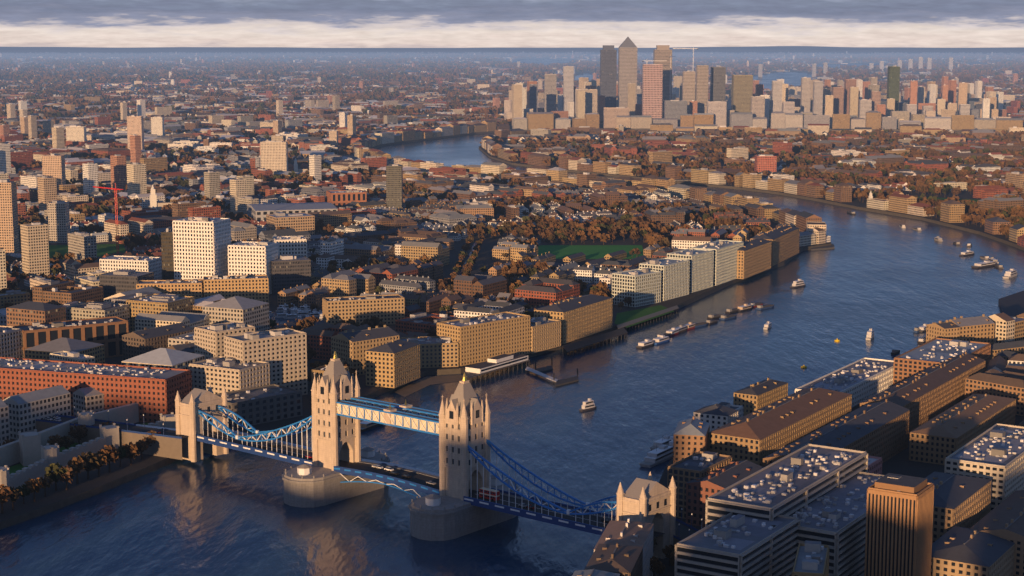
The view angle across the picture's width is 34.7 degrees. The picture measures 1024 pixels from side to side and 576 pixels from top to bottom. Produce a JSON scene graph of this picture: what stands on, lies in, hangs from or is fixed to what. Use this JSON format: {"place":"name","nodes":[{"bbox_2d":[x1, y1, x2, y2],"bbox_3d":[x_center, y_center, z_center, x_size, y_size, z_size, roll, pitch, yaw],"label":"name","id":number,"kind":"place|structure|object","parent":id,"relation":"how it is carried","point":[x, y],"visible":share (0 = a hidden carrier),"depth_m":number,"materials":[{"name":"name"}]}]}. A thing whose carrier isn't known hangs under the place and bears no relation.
{"place":"outdoors","nodes":[
{"label":"outdoors","id":0,"kind":"place"},
{"bbox_2d":[0,130,1023,575],"bbox_3d":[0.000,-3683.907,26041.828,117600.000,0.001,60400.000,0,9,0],"label":"river water","id":1,"kind":"structure","parent":0,"point":[888,280],"depth_m":1028.77,"materials":[{"name":"blue liquid"}]},
{"bbox_2d":[269,179,1023,467],"bbox_3d":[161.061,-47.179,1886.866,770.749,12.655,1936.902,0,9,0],"label":"boats","id":2,"kind":"object","parent":1,"relation":"on","point":[662,448],"visible":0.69,"depth_m":1332.29,"materials":[{"name":"white wood"}]},
{"bbox_2d":[0,49,1023,575],"bbox_3d":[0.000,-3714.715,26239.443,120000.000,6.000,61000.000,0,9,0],"label":"ground","id":3,"kind":"structure","parent":0,"point":[126,471],"depth_m":1765.07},
{"bbox_2d":[175,352,676,558],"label":"bridge","id":4,"kind":"structure","parent":3,"relation":"on","point":[466,490],"depth_m":831.59,"materials":[{"name":"stone"}]},
{"bbox_2d":[9,58,978,473],"bbox_3d":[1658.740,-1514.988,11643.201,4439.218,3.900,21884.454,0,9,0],"label":"ground overlays","id":5,"kind":"object","parent":3,"relation":"on","point":[597,252],"visible":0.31,"depth_m":1865.76,"materials":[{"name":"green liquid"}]},
{"bbox_2d":[0,37,1023,575],"bbox_3d":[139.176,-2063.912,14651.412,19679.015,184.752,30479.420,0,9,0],"label":"city buildings","id":6,"kind":"structure","parent":3,"relation":"on","point":[624,549],"depth_m":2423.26,"materials":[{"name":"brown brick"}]},
{"bbox_2d":[0,51,1023,575],"bbox_3d":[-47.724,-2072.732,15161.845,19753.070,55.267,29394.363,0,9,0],"label":"trees","id":7,"kind":"object","parent":3,"relation":"on","point":[548,229],"visible":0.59,"depth_m":3814.44,"materials":[{"name":"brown plant"}]},
{"bbox_2d":[0,46,1023,51],"bbox_3d":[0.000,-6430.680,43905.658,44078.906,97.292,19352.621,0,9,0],"label":"distant hills","id":8,"kind":"structure","parent":0,"point":[754,48],"depth_m":41108.49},
{"bbox_2d":[0,0,1023,47],"label":"sky","id":9,"kind":"structure","parent":0,"point":[23,23],"materials":[{"name":"white"}]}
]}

